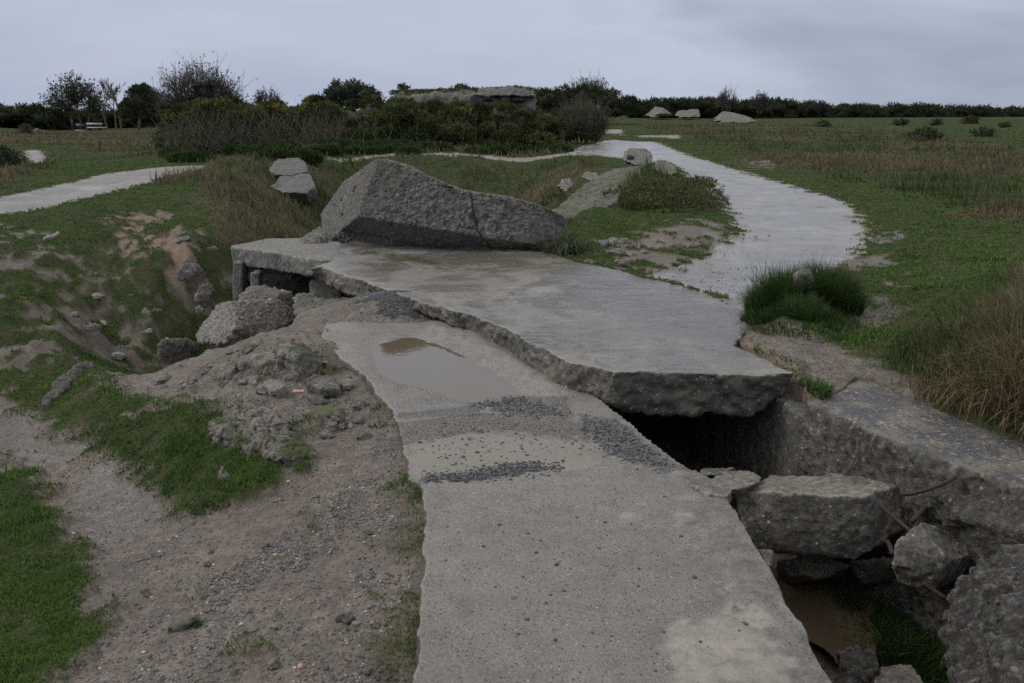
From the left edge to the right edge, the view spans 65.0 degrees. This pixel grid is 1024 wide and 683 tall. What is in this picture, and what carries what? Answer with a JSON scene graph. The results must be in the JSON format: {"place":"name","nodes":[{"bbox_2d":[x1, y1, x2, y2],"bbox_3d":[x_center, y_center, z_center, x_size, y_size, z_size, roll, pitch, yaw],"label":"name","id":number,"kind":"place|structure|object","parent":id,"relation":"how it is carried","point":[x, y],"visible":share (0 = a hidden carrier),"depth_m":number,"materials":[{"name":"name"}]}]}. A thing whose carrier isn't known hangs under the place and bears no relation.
{"place":"outdoors","nodes":[
{"label":"outdoors","id":0,"kind":"place"},
{"bbox_2d":[0,111,1023,682],"bbox_3d":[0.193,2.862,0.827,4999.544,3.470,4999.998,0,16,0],"label":"ground","id":1,"kind":"structure","parent":0,"point":[784,215],"depth_m":6.10,"materials":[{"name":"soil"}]},
{"bbox_2d":[0,144,28,166],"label":"field shrub","id":2,"kind":"object","parent":1,"relation":"on","point":[9,157],"visible":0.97,"depth_m":29.82,"materials":[{"name":"green plant"}]},
{"bbox_2d":[15,123,33,133],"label":"field shrub","id":3,"kind":"object","parent":1,"relation":"on","point":[23,127],"visible":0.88,"depth_m":79.50,"materials":[{"name":"green plant"}]},
{"bbox_2d":[41,361,95,406],"bbox_3d":[-3.904,0.417,7.261,0.205,0.473,1.774,-4,17,-14],"label":"ridge rock","id":4,"kind":"object","parent":1,"relation":"on","point":[60,385],"visible":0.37,"depth_m":6.70,"materials":[{"name":"stone"}]},
{"bbox_2d":[36,69,115,129],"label":"bare tree","id":5,"kind":"object","parent":1,"relation":"on","point":[68,101],"visible":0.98,"depth_m":125.60,"materials":[{"name":"green plant"}]},
{"bbox_2d":[0,101,160,129],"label":"woodland","id":6,"kind":"object","parent":1,"relation":"on","point":[35,115],"visible":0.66,"depth_m":125.16,"materials":[{"name":"green plant"}]},
{"bbox_2d":[84,322,101,332],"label":"stone","id":7,"kind":"object","parent":1,"relation":"on","point":[92,327],"visible":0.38,"depth_m":9.74,"materials":[{"name":"stone"}]},
{"bbox_2d":[82,384,130,404],"bbox_3d":[-3.149,0.422,6.254,0.374,0.134,0.379,-10,19,-30],"label":"grass tuft","id":8,"kind":"object","parent":1,"relation":"on","point":[109,391],"visible":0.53,"depth_m":6.26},
{"bbox_2d":[95,78,124,128],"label":"bare tree","id":9,"kind":"object","parent":1,"relation":"on","point":[110,90],"visible":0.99,"depth_m":123.43,"materials":[{"name":"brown plant"}]},
{"bbox_2d":[110,351,126,360],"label":"stone","id":10,"kind":"object","parent":1,"relation":"on","point":[120,356],"visible":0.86,"depth_m":9.59,"materials":[{"name":"stone"}]},
{"bbox_2d":[116,81,163,129],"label":"evergreen tree","id":11,"kind":"object","parent":1,"relation":"on","point":[131,106],"visible":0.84,"depth_m":115.65,"materials":[{"name":"green plant"}]},
{"bbox_2d":[151,129,165,142],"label":"field shrub","id":12,"kind":"object","parent":1,"relation":"on","point":[157,136],"visible":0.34,"depth_m":47.27,"materials":[{"name":"green plant"}]},
{"bbox_2d":[153,373,170,385],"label":"stone","id":13,"kind":"object","parent":1,"relation":"on","point":[160,379],"visible":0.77,"depth_m":6.71,"materials":[{"name":"stone"}]},
{"bbox_2d":[156,337,199,362],"bbox_3d":[-4.261,0.188,10.354,0.186,0.614,0.780,4,17,15],"label":"boulder","id":14,"kind":"object","parent":1,"relation":"on","point":[169,350],"visible":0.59,"depth_m":10.14,"materials":[{"name":"stone"}]},
{"bbox_2d":[167,616,195,632],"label":"stone","id":15,"kind":"object","parent":1,"relation":"on","point":[178,625],"visible":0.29,"depth_m":3.23,"materials":[{"name":"stone"}]},
{"bbox_2d":[176,262,204,285],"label":"boulder","id":16,"kind":"object","parent":1,"relation":"on","point":[194,273],"visible":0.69,"depth_m":11.08,"materials":[{"name":"stone"}]},
{"bbox_2d":[138,49,256,124],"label":"bare tree","id":17,"kind":"object","parent":1,"relation":"on","point":[223,90],"visible":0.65,"depth_m":83.04,"materials":[{"name":"grey plant"}]},
{"bbox_2d":[158,79,217,112],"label":"ivy mass","id":18,"kind":"object","parent":17,"relation":"attached to","point":[207,90],"visible":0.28,"depth_m":82.12,"materials":[{"name":"green plant"}]},
{"bbox_2d":[194,283,213,308],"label":"boulder","id":19,"kind":"object","parent":1,"relation":"on","point":[203,296],"visible":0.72,"depth_m":11.07,"materials":[{"name":"stone"}]},
{"bbox_2d":[184,465,254,519],"bbox_3d":[-1.556,0.804,4.327,0.430,0.174,0.436,0,16,0],"label":"grass tuft","id":20,"kind":"object","parent":1,"relation":"on","point":[213,507],"visible":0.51,"depth_m":4.22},
{"bbox_2d":[209,361,236,380],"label":"mossy rock","id":21,"kind":"object","parent":1,"relation":"on","point":[221,371],"visible":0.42,"depth_m":6.29,"materials":[{"name":"stone"}]},
{"bbox_2d":[218,466,229,482],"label":"pointed stone","id":22,"kind":"object","parent":1,"relation":"on","point":[223,474],"visible":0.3,"depth_m":4.40,"materials":[{"name":"stone"}]},
{"bbox_2d":[227,393,244,407],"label":"stone","id":23,"kind":"object","parent":1,"relation":"on","point":[236,399],"visible":0.61,"depth_m":5.44,"materials":[{"name":"stone"}]},
{"bbox_2d":[232,259,250,300],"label":"concrete pier","id":24,"kind":"structure","parent":1,"relation":"on","point":[241,283],"depth_m":9.75,"materials":[{"name":"concrete"}]},
{"bbox_2d":[231,238,341,276],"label":"ledge slab","id":25,"kind":"structure","parent":24,"relation":"on","point":[292,255],"depth_m":9.65,"materials":[{"name":"grey concrete"}]},
{"bbox_2d":[250,269,262,285],"bbox_3d":[-3.084,-0.696,9.718,0.120,0.310,0.291,0,16,0],"label":"concrete stub","id":26,"kind":"object","parent":25,"relation":"attached to","point":[256,277],"visible":0.54,"depth_m":9.63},
{"bbox_2d":[248,267,294,279],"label":"wall","id":27,"kind":"structure","parent":25,"relation":"attached to","point":[269,274],"depth_m":9.98,"materials":[{"name":"grey concrete"}]},
{"bbox_2d":[298,226,327,243],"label":"leaning slab","id":28,"kind":"structure","parent":25,"relation":"on","point":[317,235],"depth_m":10.20,"materials":[{"name":"concrete"}]},
{"bbox_2d":[236,360,249,373],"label":"stone","id":29,"kind":"object","parent":1,"relation":"on","point":[243,366],"visible":0.68,"depth_m":6.35,"materials":[{"name":"stone"}]},
{"bbox_2d":[195,297,294,347],"bbox_3d":[-2.973,-0.143,8.518,1.098,0.648,1.131,3,16,9],"label":"pale faced block","id":30,"kind":"object","parent":1,"relation":"on","point":[226,324],"depth_m":8.33,"materials":[{"name":"concrete"}]},
{"bbox_2d":[240,343,255,354],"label":"stone","id":31,"kind":"object","parent":1,"relation":"on","point":[247,348],"visible":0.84,"depth_m":6.65,"materials":[{"name":"stone"}]},
{"bbox_2d":[243,623,258,632],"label":"stone","id":32,"kind":"object","parent":1,"relation":"on","point":[249,627],"visible":0.95,"depth_m":3.13,"materials":[{"name":"stone"}]},
{"bbox_2d":[207,397,317,466],"bbox_3d":[-1.502,0.655,4.849,1.031,0.432,0.407,15,22,42],"label":"rock outcrop","id":33,"kind":"object","parent":1,"relation":"on","point":[268,434],"visible":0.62,"depth_m":4.79,"materials":[{"name":"stone"}]},
{"bbox_2d":[250,349,276,374],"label":"mossy rock","id":34,"kind":"object","parent":1,"relation":"on","point":[264,360],"visible":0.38,"depth_m":6.09,"materials":[{"name":"stone"}]},
{"bbox_2d":[250,84,280,104],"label":"bare tree","id":35,"kind":"object","parent":1,"relation":"on","point":[259,97],"visible":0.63,"depth_m":79.45,"materials":[{"name":"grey plant"}]},
{"bbox_2d":[238,285,295,317],"bbox_3d":[-2.849,-0.335,9.362,0.809,0.627,0.312,0,16,0],"label":"rock","id":36,"kind":"object","parent":1,"relation":"on","point":[262,292],"visible":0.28,"depth_m":9.24,"materials":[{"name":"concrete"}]},
{"bbox_2d":[262,378,287,397],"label":"stone","id":37,"kind":"object","parent":1,"relation":"on","point":[274,387],"visible":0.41,"depth_m":5.56,"materials":[{"name":"stone"}]},
{"bbox_2d":[265,555,288,567],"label":"stone","id":38,"kind":"object","parent":1,"relation":"on","point":[272,562],"visible":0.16,"depth_m":3.59,"materials":[{"name":"stone"}]},
{"bbox_2d":[269,158,308,180],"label":"crater slab","id":39,"kind":"structure","parent":1,"relation":"on","point":[287,167],"depth_m":22.16,"materials":[{"name":"concrete"}]},
{"bbox_2d":[281,371,299,381],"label":"stone","id":40,"kind":"object","parent":1,"relation":"on","point":[293,376],"visible":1,"depth_m":5.77,"materials":[{"name":"stone"}]},
{"bbox_2d":[271,174,317,202],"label":"crater slab","id":41,"kind":"structure","parent":1,"relation":"on","point":[300,187],"depth_m":20.45,"materials":[{"name":"concrete"}]},
{"bbox_2d":[275,340,323,375],"bbox_3d":[-1.625,0.222,6.064,0.337,0.503,0.354,-10,19,-30],"label":"mossy rock","id":42,"kind":"object","parent":1,"relation":"on","point":[303,359],"visible":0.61,"depth_m":5.93,"materials":[{"name":"stone"}]},
{"bbox_2d":[292,292,317,316],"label":"boulder","id":43,"kind":"object","parent":1,"relation":"on","point":[304,301],"visible":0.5,"depth_m":8.55,"materials":[{"name":"stone"}]},
{"bbox_2d":[262,273,354,297],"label":"back wall","id":44,"kind":"structure","parent":1,"relation":"on","point":[298,283],"depth_m":10.60,"materials":[{"name":"concrete"}]},
{"bbox_2d":[306,395,329,404],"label":"stone","id":45,"kind":"object","parent":1,"relation":"on","point":[316,400],"visible":0.91,"depth_m":5.36,"materials":[{"name":"stone"}]},
{"bbox_2d":[306,377,341,397],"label":"stone","id":46,"kind":"object","parent":1,"relation":"on","point":[317,387],"visible":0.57,"depth_m":5.56,"materials":[{"name":"stone"}]},
{"bbox_2d":[302,405,345,417],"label":"stone","id":47,"kind":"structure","parent":1,"relation":"on","point":[327,411],"depth_m":5.12,"materials":[{"name":"stone"}]},
{"bbox_2d":[315,297,351,307],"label":"rubble ridge","id":48,"kind":"structure","parent":1,"relation":"on","point":[319,301],"depth_m":8.35,"materials":[{"name":"stone"}]},
{"bbox_2d":[331,411,345,422],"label":"stone","id":49,"kind":"object","parent":1,"relation":"on","point":[337,415],"visible":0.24,"depth_m":4.99,"materials":[{"name":"stone"}]},
{"bbox_2d":[334,623,347,633],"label":"stone","id":50,"kind":"object","parent":1,"relation":"on","point":[340,627],"visible":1,"depth_m":3.03,"materials":[{"name":"stone"}]},
{"bbox_2d":[335,613,355,625],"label":"stone","id":51,"kind":"object","parent":1,"relation":"on","point":[347,619],"visible":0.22,"depth_m":3.08,"materials":[{"name":"stone"}]},
{"bbox_2d":[132,92,568,153],"bbox_3d":[-8.238,-10.193,39.287,22.261,3.834,11.686,0,16,0],"label":"gorse thicket","id":52,"kind":"object","parent":1,"relation":"on","point":[216,124],"visible":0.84,"depth_m":36.02,"materials":[{"name":"green plant"}]},
{"bbox_2d":[320,77,386,108],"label":"evergreen bush","id":53,"kind":"object","parent":1,"relation":"on","point":[353,92],"visible":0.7,"depth_m":59.28,"materials":[{"name":"green plant"}]},
{"bbox_2d":[351,411,365,423],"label":"stone","id":54,"kind":"object","parent":1,"relation":"on","point":[357,417],"visible":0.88,"depth_m":4.96,"materials":[{"name":"stone"}]},
{"bbox_2d":[353,400,369,409],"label":"stone","id":55,"kind":"object","parent":1,"relation":"on","point":[359,404],"visible":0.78,"depth_m":5.21,"materials":[{"name":"stone"}]},
{"bbox_2d":[288,291,437,329],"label":"mud bank","id":56,"kind":"structure","parent":1,"relation":"on","point":[338,311],"depth_m":7.24,"materials":[{"name":"soil"}]},
{"bbox_2d":[348,290,426,319],"bbox_3d":[-1.027,-0.389,7.481,1.008,0.185,0.804,0,16,0],"label":"gravel heap","id":57,"kind":"object","parent":56,"relation":"on","point":[382,294],"visible":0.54,"depth_m":7.28,"materials":[{"name":"gravel"}]},
{"bbox_2d":[356,431,371,439],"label":"stone","id":58,"kind":"object","parent":1,"relation":"on","point":[363,435],"visible":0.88,"depth_m":4.71,"materials":[{"name":"stone"}]},
{"bbox_2d":[154,136,574,166],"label":"undergrowth","id":59,"kind":"object","parent":1,"relation":"on","point":[281,149],"visible":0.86,"depth_m":32.41,"materials":[{"name":"green plant"}]},
{"bbox_2d":[391,87,536,110],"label":"bunker","id":60,"kind":"object","parent":1,"relation":"on","point":[523,98],"visible":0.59,"depth_m":69.95},
{"bbox_2d":[388,84,537,95],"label":"roof turf","id":61,"kind":"structure","parent":60,"relation":"on","point":[394,91],"depth_m":71.01,"materials":[{"name":"green plant"}]},
{"bbox_2d":[0,116,1023,682],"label":"short grass","id":62,"kind":"structure","parent":1,"relation":"on","point":[18,518],"depth_m":8.09,"materials":[{"name":"plant"}]},
{"bbox_2d":[0,121,1023,413],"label":"tall grass","id":63,"kind":"structure","parent":1,"relation":"on","point":[940,179],"depth_m":19.68,"materials":[{"name":"plant"}]},
{"bbox_2d":[311,241,793,417],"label":"roof slab","id":64,"kind":"structure","parent":1,"relation":"on","point":[623,342],"depth_m":6.50,"materials":[{"name":"concrete"}]},
{"bbox_2d":[309,278,345,298],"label":"rock","id":65,"kind":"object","parent":64,"relation":"attached to","point":[318,289],"depth_m":9.30,"materials":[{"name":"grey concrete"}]},
{"bbox_2d":[320,159,566,250],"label":"tilted block","id":66,"kind":"structure","parent":64,"relation":"on","point":[387,202],"depth_m":9.61,"materials":[{"name":"concrete"}]},
{"bbox_2d":[531,225,596,256],"bbox_3d":[0.564,-1.075,9.520,1.005,0.702,0.976,0,16,0],"label":"grass tuft","id":67,"kind":"object","parent":1,"relation":"on","point":[568,244],"visible":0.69,"depth_m":9.37,"materials":[{"name":"plant"}]},
{"bbox_2d":[557,178,573,190],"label":"boulder","id":68,"kind":"object","parent":1,"relation":"on","point":[566,184],"visible":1,"depth_m":20.96,"materials":[{"name":"stone"}]},
{"bbox_2d":[321,319,831,682],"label":"walkway slab","id":69,"kind":"structure","parent":1,"relation":"on","point":[472,624],"depth_m":3.38,"materials":[{"name":"concrete"}]},
{"bbox_2d":[372,338,519,402],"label":"puddle water","id":70,"kind":"structure","parent":69,"relation":"on","point":[424,364],"depth_m":5.81,"materials":[{"name":"liquid"}]},
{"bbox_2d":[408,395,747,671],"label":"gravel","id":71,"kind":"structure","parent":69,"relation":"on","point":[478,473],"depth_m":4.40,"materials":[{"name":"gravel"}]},
{"bbox_2d":[686,479,731,502],"bbox_3d":[0.964,0.744,3.968,0.136,0.081,0.257,-12,20,-35],"label":"edge flake","id":72,"kind":"object","parent":69,"relation":"attached to","point":[709,488],"visible":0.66,"depth_m":3.93,"materials":[{"name":"grey concrete"}]},
{"bbox_2d":[548,86,618,143],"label":"bare bush","id":73,"kind":"object","parent":1,"relation":"on","point":[589,123],"visible":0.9,"depth_m":41.33,"materials":[{"name":"brown plant"}]},
{"bbox_2d":[533,82,639,117],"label":"dark shrub bank","id":74,"kind":"object","parent":1,"relation":"on","point":[547,98],"visible":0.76,"depth_m":92.67,"materials":[{"name":"green plant"}]},
{"bbox_2d":[582,171,598,179],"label":"boulder","id":75,"kind":"object","parent":1,"relation":"on","point":[588,175],"visible":0.77,"depth_m":21.98,"materials":[{"name":"stone"}]},
{"bbox_2d":[564,71,618,105],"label":"bare tree","id":76,"kind":"object","parent":1,"relation":"on","point":[595,84],"visible":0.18,"depth_m":95.87,"materials":[{"name":"grey plant"}]},
{"bbox_2d":[552,165,642,225],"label":"mossy slab","id":77,"kind":"structure","parent":1,"relation":"on","point":[587,195],"depth_m":15.55,"materials":[{"name":"concrete"}]},
{"bbox_2d":[623,148,652,166],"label":"holed boulder","id":78,"kind":"object","parent":1,"relation":"on","point":[634,156],"visible":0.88,"depth_m":18.66,"materials":[{"name":"stone"}]},
{"bbox_2d":[645,107,672,117],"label":"bunker chunk","id":79,"kind":"object","parent":1,"relation":"on","point":[658,112],"visible":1,"depth_m":136.94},
{"bbox_2d":[653,160,676,174],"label":"boulder","id":80,"kind":"object","parent":1,"relation":"on","point":[670,166],"visible":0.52,"depth_m":17.68,"materials":[{"name":"stone"}]},
{"bbox_2d":[602,173,731,212],"bbox_3d":[2.998,-2.926,15.318,2.286,0.535,5.863,4,17,13],"label":"shrub","id":81,"kind":"object","parent":1,"relation":"on","point":[703,183],"visible":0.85,"depth_m":14.16,"materials":[{"name":"green plant"}]},
{"bbox_2d":[675,109,699,117],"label":"bunker chunk","id":82,"kind":"object","parent":1,"relation":"on","point":[693,113],"visible":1,"depth_m":138.19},
{"bbox_2d":[712,79,742,111],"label":"bare tree","id":83,"kind":"object","parent":1,"relation":"on","point":[721,100],"visible":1,"depth_m":156.99,"materials":[{"name":"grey plant"}]},
{"bbox_2d":[713,111,756,122],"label":"bunker chunk","id":84,"kind":"object","parent":1,"relation":"on","point":[724,116],"visible":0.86,"depth_m":117.23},
{"bbox_2d":[682,390,817,556],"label":"wall","id":85,"kind":"structure","parent":1,"relation":"on","point":[763,444],"depth_m":5.59,"materials":[{"name":"concrete"}]},
{"bbox_2d":[749,90,773,113],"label":"bare tree","id":86,"kind":"object","parent":1,"relation":"on","point":[762,100],"visible":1,"depth_m":159.10,"materials":[{"name":"grey plant"}]},
{"bbox_2d":[793,269,817,300],"bbox_3d":[2.414,-0.373,6.604,0.202,0.452,0.340,9,18,28],"label":"concrete stump","id":87,"kind":"object","parent":1,"relation":"on","point":[798,274],"visible":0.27,"depth_m":6.50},
{"bbox_2d":[731,248,881,343],"bbox_3d":[2.500,-0.448,6.555,1.473,0.558,1.698,0,16,0],"label":"grass clump","id":88,"kind":"object","parent":1,"relation":"on","point":[836,291],"visible":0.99,"depth_m":6.43,"materials":[{"name":"plant"}]},
{"bbox_2d":[775,556,849,583],"bbox_3d":[1.742,1.361,4.699,0.406,0.418,0.366,7,18,24],"label":"rubble stone","id":89,"kind":"object","parent":1,"relation":"on","point":[802,569],"visible":0.91,"depth_m":4.54,"materials":[{"name":"stone"}]},
{"bbox_2d":[795,372,840,399],"bbox_3d":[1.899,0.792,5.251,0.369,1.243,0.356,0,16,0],"label":"grass tuft","id":90,"kind":"object","parent":1,"relation":"on","point":[821,388],"visible":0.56,"depth_m":5.09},
{"bbox_2d":[731,473,910,559],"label":"trench block","id":91,"kind":"structure","parent":1,"relation":"on","point":[836,515],"depth_m":4.33,"materials":[{"name":"concrete"}]},
{"bbox_2d":[712,470,760,506],"bbox_3d":[1.280,0.888,4.668,0.289,0.296,0.467,6,17,21],"label":"flat rubble","id":92,"kind":"object","parent":91,"relation":"on","point":[739,483],"visible":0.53,"depth_m":4.57,"materials":[{"name":"concrete"}]},
{"bbox_2d":[700,467,735,478],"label":"flat rubble","id":93,"kind":"object","parent":92,"relation":"on","point":[711,473],"visible":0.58,"depth_m":4.82,"materials":[{"name":"concrete"}]},
{"bbox_2d":[624,94,1023,118],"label":"treeline","id":94,"kind":"object","parent":1,"relation":"on","point":[779,108],"visible":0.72,"depth_m":172.28,"materials":[{"name":"green plant"}]},
{"bbox_2d":[770,567,880,661],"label":"trench water","id":95,"kind":"structure","parent":1,"relation":"on","point":[810,606],"depth_m":4.48,"materials":[{"name":"liquid"}]},
{"bbox_2d":[833,645,880,682],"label":"mossy rubble","id":96,"kind":"object","parent":1,"relation":"on","point":[857,664],"visible":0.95,"depth_m":3.68,"materials":[{"name":"stone"}]},
{"bbox_2d":[848,556,896,585],"bbox_3d":[2.118,1.361,4.682,0.312,0.518,0.472,8,18,25],"label":"rubble stone","id":97,"kind":"object","parent":1,"relation":"on","point":[871,571],"visible":0.56,"depth_m":4.47,"materials":[{"name":"stone"}]},
{"bbox_2d":[821,574,948,682],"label":"trench grass","id":98,"kind":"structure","parent":1,"relation":"on","point":[900,641],"depth_m":4.26,"materials":[{"name":"plant"}]},
{"bbox_2d":[874,664,922,682],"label":"flat stone","id":99,"kind":"object","parent":1,"relation":"on","point":[899,673],"visible":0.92,"depth_m":3.69,"materials":[{"name":"stone"}]},
{"bbox_2d":[789,380,1023,647],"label":"trench wall","id":100,"kind":"structure","parent":1,"relation":"on","point":[873,431],"depth_m":4.49,"materials":[{"name":"concrete"}]},
{"bbox_2d":[903,125,945,141],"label":"field shrub","id":101,"kind":"object","parent":1,"relation":"on","point":[925,133],"visible":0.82,"depth_m":43.38,"materials":[{"name":"green plant"}]},
{"bbox_2d":[891,522,971,599],"bbox_3d":[2.200,1.078,4.094,0.878,0.442,0.276,-15,22,-42],"label":"tumbled block","id":102,"kind":"object","parent":1,"relation":"on","point":[928,558],"depth_m":3.84,"materials":[{"name":"concrete"}]},
{"bbox_2d":[889,288,1023,440],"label":"dry grass bank","id":103,"kind":"structure","parent":1,"relation":"on","point":[967,395],"depth_m":4.75,"materials":[{"name":"plant"}]},
{"bbox_2d":[899,475,1023,574],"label":"broken wall","id":104,"kind":"structure","parent":1,"relation":"on","point":[983,525],"depth_m":3.96,"materials":[{"name":"concrete"}]},
{"bbox_2d":[958,114,980,123],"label":"field shrub","id":105,"kind":"object","parent":1,"relation":"on","point":[972,119],"visible":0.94,"depth_m":94.33,"materials":[{"name":"green plant"}]},
{"bbox_2d":[938,543,1023,682],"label":"leaning wall chunk","id":106,"kind":"object","parent":1,"relation":"on","point":[981,634],"visible":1,"depth_m":2.95,"materials":[{"name":"concrete"}]},
{"bbox_2d":[970,125,997,136],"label":"field shrub","id":107,"kind":"object","parent":1,"relation":"on","point":[984,132],"visible":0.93,"depth_m":51.59,"materials":[{"name":"green plant"}]},
{"bbox_2d":[0,0,1023,110],"label":"sky","id":108,"kind":"structure","parent":0,"point":[881,52],"materials":[{"name":"grey"}]},
{"bbox_2d":[758,549,774,567],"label":"rubble stone","id":109,"kind":"object","parent":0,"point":[768,556],"visible":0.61,"depth_m":4.29,"materials":[{"name":"stone"}]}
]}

